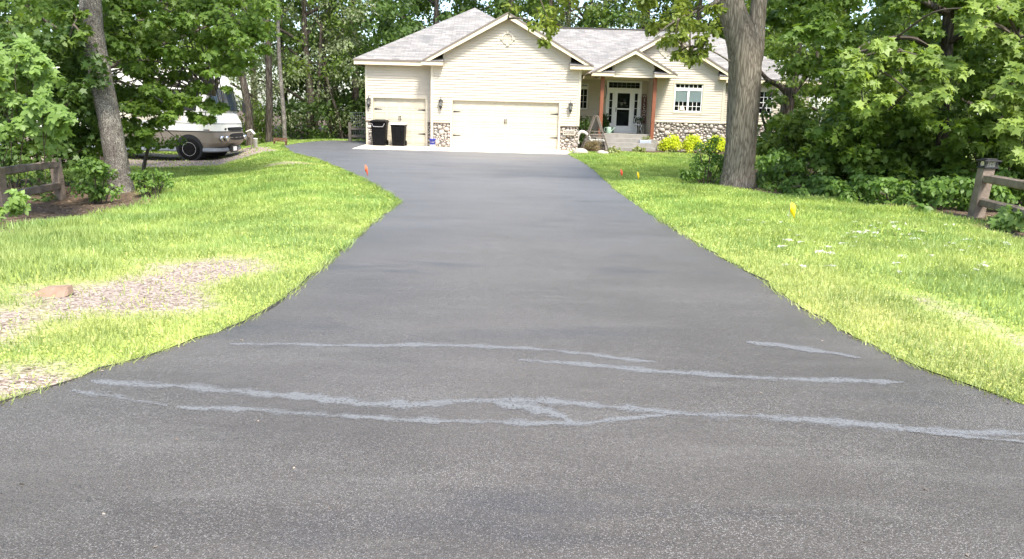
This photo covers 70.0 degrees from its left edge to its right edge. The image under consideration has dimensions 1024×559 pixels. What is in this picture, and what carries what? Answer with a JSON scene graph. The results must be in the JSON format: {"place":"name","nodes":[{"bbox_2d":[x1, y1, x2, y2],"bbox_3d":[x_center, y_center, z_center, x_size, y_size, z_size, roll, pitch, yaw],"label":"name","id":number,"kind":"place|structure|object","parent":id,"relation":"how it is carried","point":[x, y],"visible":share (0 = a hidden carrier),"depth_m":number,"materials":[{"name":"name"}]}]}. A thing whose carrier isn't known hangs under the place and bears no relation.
{"place":"outdoors","nodes":[
{"label":"outdoors","id":0,"kind":"place"},
{"bbox_2d":[246,129,255,148],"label":"bird house","id":1,"kind":"structure","parent":0,"point":[250,133],"depth_m":29.06,"materials":[{"name":"grey wood"}]},
{"bbox_2d":[0,0,995,120],"label":"sky","id":2,"kind":"structure","parent":0,"point":[581,3],"materials":[{"name":"white"}]},
{"bbox_2d":[0,140,1023,558],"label":"driveway","id":3,"kind":"structure","parent":0,"point":[540,356],"depth_m":3.74,"materials":[{"name":"grey asphalt"}]},
{"bbox_2d":[348,112,365,140],"bbox_3d":[-7.621,-7.836,37.644,1.590,1.500,0.142,2,13,0],"label":"side fence","id":4,"kind":"object","parent":3,"relation":"on","point":[350,135],"visible":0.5,"depth_m":37.66,"materials":[{"name":"grey wood"}]},
{"bbox_2d":[0,138,1023,403],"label":"grass","id":5,"kind":"structure","parent":0,"point":[44,240],"depth_m":8.83,"materials":[{"name":"green plant"}]},
{"bbox_2d":[0,110,1023,403],"bbox_3d":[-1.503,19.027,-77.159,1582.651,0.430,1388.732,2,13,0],"label":"ground","id":6,"kind":"structure","parent":0,"point":[82,206],"depth_m":6.31,"materials":[{"name":"green plant"}]},
{"bbox_2d":[0,188,30,221],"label":"shrub","id":7,"kind":"object","parent":6,"relation":"on","point":[15,205],"visible":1,"depth_m":10.49,"materials":[{"name":"green plant"}]},
{"bbox_2d":[0,1,51,35],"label":"dark tree","id":8,"kind":"object","parent":6,"relation":"on","point":[1,18],"visible":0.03,"depth_m":36.23,"materials":[{"name":"green plant"}]},
{"bbox_2d":[0,0,61,38],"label":"dark tree","id":9,"kind":"object","parent":6,"relation":"on","point":[13,13],"visible":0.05,"depth_m":29.49,"materials":[{"name":"green plant"}]},
{"bbox_2d":[0,158,66,216],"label":"rail fence","id":10,"kind":"object","parent":6,"relation":"on","point":[56,186],"visible":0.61,"depth_m":13.58,"materials":[{"name":"brown wood"}]},
{"bbox_2d":[0,133,74,201],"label":"shrub","id":11,"kind":"object","parent":6,"relation":"on","point":[61,150],"visible":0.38,"depth_m":14.37,"materials":[{"name":"green plant"}]},
{"bbox_2d":[0,32,77,178],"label":"tree","id":12,"kind":"object","parent":6,"relation":"on","point":[27,59],"visible":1,"depth_m":11.12,"materials":[{"name":"green plant"}]},
{"bbox_2d":[30,285,73,296],"bbox_3d":[-3.700,0.102,5.864,0.302,0.076,0.172,-7,14,-11],"label":"brick slab","id":13,"kind":"object","parent":6,"relation":"on","point":[59,291],"depth_m":5.85,"materials":[{"name":"beige stone"}]},
{"bbox_2d":[0,15,112,187],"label":"shrub","id":14,"kind":"object","parent":6,"relation":"on","point":[72,95],"visible":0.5,"depth_m":15.36,"materials":[{"name":"green plant"}]},
{"bbox_2d":[55,0,134,193],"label":"leaning tree","id":15,"kind":"object","parent":6,"relation":"on","point":[88,15],"visible":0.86,"depth_m":15.38,"materials":[{"name":"brown plant"}]},
{"bbox_2d":[68,156,124,203],"bbox_3d":[-8.079,-1.898,14.073,0.826,1.000,1.889,-10,17,-43],"label":"shrub","id":16,"kind":"object","parent":6,"relation":"on","point":[94,168],"visible":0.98,"depth_m":13.85,"materials":[{"name":"green plant"}]},
{"bbox_2d":[2,0,213,69],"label":"green tree","id":17,"kind":"object","parent":6,"relation":"on","point":[25,18],"visible":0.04,"depth_m":29.29,"materials":[{"name":"green plant"}]},
{"bbox_2d":[40,0,203,69],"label":"green tree","id":18,"kind":"object","parent":6,"relation":"on","point":[165,32],"visible":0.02,"depth_m":46.73,"materials":[{"name":"green plant"}]},
{"bbox_2d":[0,67,247,160],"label":"motorhome","id":19,"kind":"object","parent":6,"relation":"on","point":[224,135],"visible":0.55,"depth_m":25.68,"materials":[{"name":"white paint"},{"name":"tan paint"},{"name":"black rubber"}]},
{"bbox_2d":[156,89,195,110],"bbox_3d":[-11.818,-6.237,25.363,1.730,0.730,0.112,2,13,0],"label":"side window","id":20,"kind":"structure","parent":19,"relation":"in","point":[185,108],"depth_m":25.36,"materials":[{"name":"black glass"}]},
{"bbox_2d":[52,1,209,69],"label":"fresh green tree","id":21,"kind":"object","parent":6,"relation":"on","point":[165,5],"depth_m":42.99,"materials":[{"name":"green plant"}]},
{"bbox_2d":[0,0,285,161],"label":"maple tree","id":22,"kind":"object","parent":6,"relation":"on","point":[249,29],"visible":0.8,"depth_m":17.48,"materials":[{"name":"green plant"}]},
{"bbox_2d":[127,168,173,195],"bbox_3d":[-7.335,-1.990,14.959,0.879,0.617,1.667,-6,15,-31],"label":"shrub","id":23,"kind":"object","parent":6,"relation":"on","point":[157,178],"visible":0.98,"depth_m":14.69,"materials":[{"name":"green plant"}]},
{"bbox_2d":[141,119,186,169],"bbox_3d":[-10.268,-3.951,21.647,1.610,1.700,1.280,2,13,0],"label":"sapling","id":24,"kind":"object","parent":6,"relation":"on","point":[170,145],"visible":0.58,"depth_m":21.50,"materials":[{"name":"green plant"}]},
{"bbox_2d":[141,0,216,69],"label":"fresh green tree","id":25,"kind":"object","parent":6,"relation":"on","point":[177,45],"visible":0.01,"depth_m":61.04,"materials":[{"name":"green plant"}]},
{"bbox_2d":[228,0,270,145],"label":"tree","id":26,"kind":"object","parent":6,"relation":"on","point":[248,104],"visible":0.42,"depth_m":34.99,"materials":[{"name":"brown plant"}]},
{"bbox_2d":[183,0,318,128],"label":"green tree","id":27,"kind":"object","parent":6,"relation":"on","point":[252,96],"visible":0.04,"depth_m":54.21,"materials":[{"name":"green plant"}]},
{"bbox_2d":[235,97,273,144],"bbox_3d":[-14.388,-8.010,37.212,4.723,2.672,3.156,2,13,0],"label":"thicket","id":28,"kind":"object","parent":6,"relation":"on","point":[260,127],"visible":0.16,"depth_m":37.21,"materials":[{"name":"green plant"}]},
{"bbox_2d":[253,138,257,146],"bbox_3d":[-10.439,-5.575,29.772,0.184,0.345,0.184,2,13,0],"label":"white pail","id":29,"kind":"object","parent":6,"relation":"on","point":[255,141],"visible":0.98,"depth_m":29.72,"materials":[{"name":"paint"}]},
{"bbox_2d":[265,15,272,142],"bbox_3d":[-12.085,-12.520,35.696,4.790,11.911,3.342,8,14,25],"label":"tree","id":30,"kind":"object","parent":6,"relation":"on","point":[269,105],"visible":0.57,"depth_m":35.87,"materials":[{"name":"brown plant"}]},
{"bbox_2d":[236,0,320,140],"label":"tree","id":31,"kind":"object","parent":6,"relation":"on","point":[283,114],"visible":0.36,"depth_m":33.30,"materials":[{"name":"brown plant"}]},
{"bbox_2d":[273,138,287,144],"bbox_3d":[-10.112,-6.018,31.878,0.600,0.300,0.180,2,13,0],"label":"wood bench","id":32,"kind":"object","parent":6,"relation":"on","point":[286,141],"visible":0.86,"depth_m":31.92,"materials":[{"name":"brown wood"}]},
{"bbox_2d":[212,0,350,127],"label":"grey green tree","id":33,"kind":"object","parent":6,"relation":"on","point":[263,74],"visible":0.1,"depth_m":44.79,"materials":[{"name":"green plant"}]},
{"bbox_2d":[256,96,337,140],"bbox_3d":[-11.585,-8.621,39.668,4.307,2.772,2.999,2,13,0],"label":"thicket","id":34,"kind":"object","parent":6,"relation":"on","point":[304,126],"visible":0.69,"depth_m":39.37,"materials":[{"name":"green plant"}]},
{"bbox_2d":[227,0,378,138],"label":"grey green tree","id":35,"kind":"object","parent":6,"relation":"on","point":[306,31],"visible":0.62,"depth_m":38.81,"materials":[{"name":"green plant"}]},
{"bbox_2d":[280,0,356,138],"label":"tree","id":36,"kind":"object","parent":6,"relation":"on","point":[325,83],"visible":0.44,"depth_m":40.51,"materials":[{"name":"green plant"}]},
{"bbox_2d":[290,0,349,135],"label":"tree","id":37,"kind":"object","parent":6,"relation":"on","point":[321,35],"visible":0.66,"depth_m":39.15,"materials":[{"name":"green plant"}]},
{"bbox_2d":[277,9,363,138],"bbox_3d":[-10.080,-11.046,39.675,4.756,7.188,4.530,2,13,0],"label":"tree","id":38,"kind":"object","parent":6,"relation":"on","point":[323,70],"visible":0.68,"depth_m":38.95,"materials":[{"name":"green plant"}]},
{"bbox_2d":[264,1,391,129],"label":"dark tree","id":39,"kind":"object","parent":6,"relation":"on","point":[311,34],"visible":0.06,"depth_m":55.76,"materials":[{"name":"green plant"}]},
{"bbox_2d":[319,96,365,139],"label":"thicket","id":40,"kind":"object","parent":6,"relation":"on","point":[358,132],"visible":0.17,"depth_m":41.68,"materials":[{"name":"green plant"}]},
{"bbox_2d":[257,0,432,138],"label":"dark tree","id":41,"kind":"object","parent":6,"relation":"on","point":[393,35],"visible":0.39,"depth_m":40.65,"materials":[{"name":"green plant"}]},
{"bbox_2d":[308,0,439,106],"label":"dark tree","id":42,"kind":"object","parent":6,"relation":"on","point":[373,32],"visible":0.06,"depth_m":53.40,"materials":[{"name":"green plant"}]},
{"bbox_2d":[367,0,504,51],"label":"dark tree","id":43,"kind":"object","parent":6,"relation":"on","point":[425,3],"visible":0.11,"depth_m":48.22,"materials":[{"name":"green plant"}]},
{"bbox_2d":[352,144,572,153],"bbox_3d":[-1.925,-5.719,32.344,9.950,0.086,4.300,2,13,0],"label":"concrete apron","id":44,"kind":"object","parent":6,"relation":"on","point":[459,149],"visible":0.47,"depth_m":31.93,"materials":[{"name":"grey concrete"}]},
{"bbox_2d":[370,119,388,144],"bbox_3d":[-6.064,-6.737,33.544,0.749,1.158,0.890,2,13,0],"label":"wheelie bin","id":45,"kind":"object","parent":44,"relation":"on","point":[379,129],"visible":1,"depth_m":33.21,"materials":[{"name":"black plastic"}]},
{"bbox_2d":[390,122,406,145],"bbox_3d":[-5.195,-6.676,33.602,0.706,1.058,0.832,2,13,0],"label":"wheelie bin","id":46,"kind":"object","parent":44,"relation":"on","point":[398,131],"visible":1,"depth_m":33.28,"materials":[{"name":"black plastic"}]},
{"bbox_2d":[429,139,435,146],"bbox_3d":[-3.636,-6.250,33.454,0.315,0.375,0.332,2,13,0],"label":"bucket","id":47,"kind":"object","parent":44,"relation":"on","point":[432,142],"visible":0.92,"depth_m":33.36,"materials":[{"name":"white paint"}]},
{"bbox_2d":[396,0,528,26],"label":"green tree","id":48,"kind":"object","parent":6,"relation":"on","point":[426,12],"visible":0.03,"depth_m":56.17,"materials":[{"name":"green plant"}]},
{"bbox_2d":[429,0,562,25],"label":"dark tree","id":49,"kind":"object","parent":6,"relation":"on","point":[501,3],"visible":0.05,"depth_m":49.48,"materials":[{"name":"green plant"}]},
{"bbox_2d":[0,222,1021,555],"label":"grit","id":50,"kind":"object","parent":6,"relation":"on","point":[242,340],"visible":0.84,"depth_m":5.25,"materials":[{"name":"grey gravel"}]},
{"bbox_2d":[0,178,1022,235],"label":"leaf litter","id":51,"kind":"object","parent":6,"relation":"on","point":[150,201],"visible":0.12,"depth_m":13.62,"materials":[{"name":"brown plant"}]},
{"bbox_2d":[0,163,1023,399],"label":"clover","id":52,"kind":"object","parent":6,"relation":"on","point":[232,317],"visible":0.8,"depth_m":6.15,"materials":[{"name":"green plant"}]},
{"bbox_2d":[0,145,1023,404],"bbox_3d":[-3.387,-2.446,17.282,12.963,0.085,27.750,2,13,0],"label":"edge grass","id":53,"kind":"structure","parent":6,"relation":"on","point":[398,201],"depth_m":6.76,"materials":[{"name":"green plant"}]},
{"bbox_2d":[487,0,615,27],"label":"green tree","id":54,"kind":"object","parent":6,"relation":"on","point":[535,10],"visible":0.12,"depth_m":48.63,"materials":[{"name":"green plant"}]},
{"bbox_2d":[519,0,635,27],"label":"dark tree","id":55,"kind":"object","parent":6,"relation":"on","point":[612,22],"visible":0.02,"depth_m":58.25,"materials":[{"name":"green plant"}]},
{"bbox_2d":[573,148,587,152],"bbox_3d":[2.901,-5.447,31.101,0.593,0.282,0.514,-5,14,-29],"label":"boulder","id":56,"kind":"object","parent":6,"relation":"on","point":[580,150],"visible":0.8,"depth_m":30.95,"materials":[{"name":"grey stone"}]},
{"bbox_2d":[578,115,593,147],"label":"evergreen bush","id":57,"kind":"object","parent":6,"relation":"on","point":[586,122],"visible":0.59,"depth_m":36.03,"materials":[{"name":"green plant"}]},
{"bbox_2d":[353,8,821,151],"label":"house","id":58,"kind":"structure","parent":6,"relation":"on","point":[474,78],"depth_m":33.97,"materials":[{"name":"beige"}]},
{"bbox_2d":[371,95,427,145],"bbox_3d":[-5.260,-7.438,34.300,2.630,2.250,0.190,2,13,0],"label":"garage door","id":59,"kind":"structure","parent":58,"relation":"in","point":[413,111],"depth_m":34.25,"materials":[{"name":"paint"}]},
{"bbox_2d":[450,98,560,149],"bbox_3d":[-0.306,-7.161,33.718,5.070,2.220,0.190,2,13,0],"label":"garage door","id":60,"kind":"structure","parent":58,"relation":"in","point":[474,123],"depth_m":33.73,"materials":[{"name":"paint"}]},
{"bbox_2d":[580,82,589,110],"bbox_3d":[3.680,-9.427,37.703,0.600,1.420,0.235,2,13,0],"label":"window","id":61,"kind":"structure","parent":58,"relation":"in","point":[585,86],"depth_m":37.73,"materials":[{"name":"beige paint"}]},
{"bbox_2d":[602,113,610,132],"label":"potted plant","id":62,"kind":"object","parent":58,"relation":"on","point":[605,122],"visible":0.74,"depth_m":37.24,"materials":[{"name":"green plant"}]},
{"bbox_2d":[604,127,614,132],"bbox_3d":[4.851,-7.460,36.437,0.513,0.339,0.268,-4,14,-22],"label":"watering can","id":63,"kind":"object","parent":58,"relation":"on","point":[608,130],"visible":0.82,"depth_m":36.34,"materials":[{"name":"green metal"}]},
{"bbox_2d":[605,80,641,132],"bbox_3d":[5.737,-8.904,37.764,1.800,2.620,0.260,2,13,0],"label":"front door","id":64,"kind":"structure","parent":58,"relation":"in","point":[623,98],"depth_m":37.76,"materials":[{"name":"white paint"}]},
{"bbox_2d":[634,116,641,132],"bbox_3d":[6.463,-7.902,37.339,0.427,0.900,0.404,2,13,0],"label":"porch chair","id":65,"kind":"object","parent":58,"relation":"on","point":[637,124],"visible":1,"depth_m":37.43,"materials":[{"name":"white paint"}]},
{"bbox_2d":[635,117,643,133],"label":"potted plant","id":66,"kind":"object","parent":58,"relation":"on","point":[640,119],"visible":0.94,"depth_m":37.47,"materials":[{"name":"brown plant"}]},
{"bbox_2d":[641,94,646,133],"bbox_3d":[6.772,-8.504,37.589,0.240,1.971,0.245,2,13,0],"label":"welcome sign","id":67,"kind":"object","parent":58,"relation":"on","point":[644,104],"visible":1,"depth_m":37.53,"materials":[{"name":"brown wood"}]},
{"bbox_2d":[639,140,650,142],"bbox_3d":[6.397,-6.631,35.185,0.560,0.150,0.220,2,13,0],"label":"window box","id":68,"kind":"object","parent":58,"relation":"on","point":[644,141],"visible":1,"depth_m":35.08,"materials":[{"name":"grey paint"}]},
{"bbox_2d":[672,82,704,113],"bbox_3d":[8.649,-8.926,35.988,1.520,1.490,0.327,2,13,0],"label":"window","id":69,"kind":"structure","parent":58,"relation":"in","point":[688,97],"depth_m":35.95,"materials":[{"name":"white glass"}]},
{"bbox_2d":[759,90,774,115],"bbox_3d":[13.014,-9.080,37.623,0.840,1.300,0.235,2,13,0],"label":"window","id":70,"kind":"structure","parent":58,"relation":"in","point":[763,97],"depth_m":37.67,"materials":[{"name":"beige paint"}]},
{"bbox_2d":[583,139,601,150],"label":"russet shrub","id":71,"kind":"object","parent":6,"relation":"on","point":[591,144],"visible":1,"depth_m":33.22,"materials":[{"name":"brown plant"}]},
{"bbox_2d":[533,0,652,28],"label":"grey green tree","id":72,"kind":"object","parent":6,"relation":"on","point":[565,23],"visible":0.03,"depth_m":50.29,"materials":[{"name":"green plant"}]},
{"bbox_2d":[578,115,607,149],"bbox_3d":[3.791,-6.928,34.550,1.596,1.658,0.974,2,13,0],"label":"ornament","id":73,"kind":"object","parent":6,"relation":"on","point":[588,137],"visible":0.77,"depth_m":34.26,"materials":[{"name":"grey wood"}]},
{"bbox_2d":[608,146,621,152],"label":"hosta","id":74,"kind":"object","parent":6,"relation":"on","point":[612,149],"visible":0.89,"depth_m":31.86,"materials":[{"name":"green plant"}]},
{"bbox_2d":[501,0,766,187],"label":"oak tree","id":75,"kind":"object","parent":6,"relation":"on","point":[743,31],"visible":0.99,"depth_m":16.61,"materials":[{"name":"brown plant"}]},
{"bbox_2d":[575,0,696,29],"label":"dark tree","id":76,"kind":"object","parent":6,"relation":"on","point":[616,14],"visible":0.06,"depth_m":47.82,"materials":[{"name":"green plant"}]},
{"bbox_2d":[632,146,645,151],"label":"hosta","id":77,"kind":"object","parent":6,"relation":"on","point":[637,149],"visible":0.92,"depth_m":34.06,"materials":[{"name":"green plant"}]},
{"bbox_2d":[578,0,719,36],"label":"green tree","id":78,"kind":"object","parent":6,"relation":"on","point":[625,4],"visible":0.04,"depth_m":54.41,"materials":[{"name":"green plant"}]},
{"bbox_2d":[657,133,682,150],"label":"golden shrub","id":79,"kind":"object","parent":6,"relation":"on","point":[674,142],"visible":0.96,"depth_m":34.80,"materials":[{"name":"yellow plant"}]},
{"bbox_2d":[662,147,677,151],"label":"hosta","id":80,"kind":"object","parent":6,"relation":"on","point":[672,150],"visible":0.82,"depth_m":34.84,"materials":[{"name":"green plant"}]},
{"bbox_2d":[680,132,703,152],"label":"golden shrub","id":81,"kind":"object","parent":6,"relation":"on","point":[688,145],"visible":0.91,"depth_m":34.85,"materials":[{"name":"yellow plant"}]},
{"bbox_2d":[622,0,768,51],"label":"fresh green tree","id":82,"kind":"object","parent":6,"relation":"on","point":[664,6],"visible":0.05,"depth_m":47.97,"materials":[{"name":"green plant"}]},
{"bbox_2d":[678,134,723,183],"bbox_3d":[4.735,-2.882,17.816,1.607,1.311,1.377,2,13,0],"label":"shrub","id":83,"kind":"object","parent":6,"relation":"on","point":[699,173],"visible":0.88,"depth_m":17.55,"materials":[{"name":"green plant"}]},
{"bbox_2d":[636,2,778,60],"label":"dark tree","id":84,"kind":"object","parent":6,"relation":"on","point":[654,17],"depth_m":53.06,"materials":[{"name":"green plant"}]},
{"bbox_2d":[702,135,725,152],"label":"golden shrub","id":85,"kind":"object","parent":6,"relation":"on","point":[721,146],"visible":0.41,"depth_m":34.82,"materials":[{"name":"yellow plant"}]},
{"bbox_2d":[695,0,845,96],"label":"green tree","id":86,"kind":"object","parent":6,"relation":"on","point":[721,35],"visible":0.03,"depth_m":45.82,"materials":[{"name":"green plant"}]},
{"bbox_2d":[759,89,784,174],"bbox_3d":[7.373,-4.181,21.003,0.732,2.580,0.974,2,13,0],"label":"sapling","id":87,"kind":"object","parent":6,"relation":"on","point":[769,104],"visible":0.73,"depth_m":20.73,"materials":[{"name":"green plant"}]},
{"bbox_2d":[753,147,809,191],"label":"undergrowth","id":88,"kind":"object","parent":6,"relation":"on","point":[775,176],"visible":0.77,"depth_m":16.97,"materials":[{"name":"green plant"}]},
{"bbox_2d":[788,202,795,218],"bbox_3d":[4.511,-1.076,11.797,0.104,0.350,0.033,4,13,10],"label":"marker flag","id":89,"kind":"object","parent":6,"relation":"on","point":[792,210],"visible":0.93,"depth_m":11.78,"materials":[{"name":"yellow plastic"}]},
{"bbox_2d":[748,0,846,168],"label":"crooked tree","id":90,"kind":"object","parent":6,"relation":"on","point":[789,90],"visible":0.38,"depth_m":23.06,"materials":[{"name":"green plant"}]},
{"bbox_2d":[756,100,851,182],"bbox_3d":[8.201,-3.806,20.370,3.126,2.358,4.731,6,13,19],"label":"thicket","id":91,"kind":"object","parent":6,"relation":"on","point":[788,133],"visible":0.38,"depth_m":19.23,"materials":[{"name":"green plant"}]},
{"bbox_2d":[776,171,843,195],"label":"undergrowth","id":92,"kind":"object","parent":6,"relation":"on","point":[819,183],"visible":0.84,"depth_m":16.00,"materials":[{"name":"green plant"}]},
{"bbox_2d":[808,58,845,112],"bbox_3d":[8.445,-4.321,19.807,1.505,3.382,1.617,2,13,0],"label":"sapling","id":93,"kind":"object","parent":6,"relation":"on","point":[813,72],"visible":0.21,"depth_m":19.24,"materials":[{"name":"green plant"}]},
{"bbox_2d":[769,21,913,123],"bbox_3d":[13.015,-7.272,28.280,4.966,5.614,8.957,10,15,32],"label":"thicket","id":94,"kind":"object","parent":6,"relation":"on","point":[813,81],"visible":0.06,"depth_m":26.64,"materials":[{"name":"green plant"}]},
{"bbox_2d":[765,0,934,121],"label":"dark tree","id":95,"kind":"object","parent":6,"relation":"on","point":[811,107],"visible":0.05,"depth_m":50.54,"materials":[{"name":"green plant"}]},
{"bbox_2d":[823,170,889,203],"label":"undergrowth","id":96,"kind":"object","parent":6,"relation":"on","point":[854,190],"visible":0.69,"depth_m":14.81,"materials":[{"name":"green plant"}]},
{"bbox_2d":[823,103,940,186],"bbox_3d":[9.149,-3.164,17.749,3.149,2.246,5.326,6,13,20],"label":"thicket","id":97,"kind":"object","parent":6,"relation":"on","point":[872,137],"visible":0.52,"depth_m":16.15,"materials":[{"name":"green plant"}]},
{"bbox_2d":[766,0,1023,182],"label":"maple tree","id":98,"kind":"object","parent":6,"relation":"on","point":[940,64],"visible":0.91,"depth_m":15.00,"materials":[{"name":"green plant"}]},
{"bbox_2d":[819,0,970,135],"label":"fresh green tree","id":99,"kind":"object","parent":6,"relation":"on","point":[844,13],"visible":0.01,"depth_m":36.68,"materials":[{"name":"green plant"}]},
{"bbox_2d":[868,176,931,205],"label":"undergrowth","id":100,"kind":"object","parent":6,"relation":"on","point":[901,192],"visible":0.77,"depth_m":14.18,"materials":[{"name":"green plant"}]},
{"bbox_2d":[860,0,1004,131],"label":"green tree","id":101,"kind":"object","parent":6,"relation":"on","point":[918,16],"visible":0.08,"depth_m":22.36,"materials":[{"name":"green plant"}]},
{"bbox_2d":[850,0,1022,131],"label":"dark tree","id":102,"kind":"object","parent":6,"relation":"on","point":[874,23],"visible":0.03,"depth_m":29.72,"materials":[{"name":"green plant"}]},
{"bbox_2d":[886,0,1000,130],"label":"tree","id":103,"kind":"object","parent":6,"relation":"on","point":[962,115],"visible":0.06,"depth_m":22.45,"materials":[{"name":"green plant"}]},
{"bbox_2d":[913,174,974,212],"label":"undergrowth","id":104,"kind":"object","parent":6,"relation":"on","point":[959,192],"visible":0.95,"depth_m":13.43,"materials":[{"name":"green plant"}]},
{"bbox_2d":[919,113,1023,196],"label":"thicket","id":105,"kind":"object","parent":6,"relation":"on","point":[963,130],"visible":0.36,"depth_m":15.13,"materials":[{"name":"green plant"}]},
{"bbox_2d":[966,165,1023,209],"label":"undergrowth","id":106,"kind":"object","parent":6,"relation":"on","point":[1001,194],"visible":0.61,"depth_m":13.45,"materials":[{"name":"green plant"}]},
{"bbox_2d":[967,158,1023,217],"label":"rail fence","id":107,"kind":"object","parent":6,"relation":"on","point":[986,178],"visible":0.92,"depth_m":12.39,"materials":[{"name":"brown wood"}]},
{"bbox_2d":[987,204,1023,231],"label":"creeper","id":108,"kind":"object","parent":107,"relation":"attached to","point":[1006,218],"visible":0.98,"depth_m":11.13,"materials":[{"name":"green plant"}]}
]}

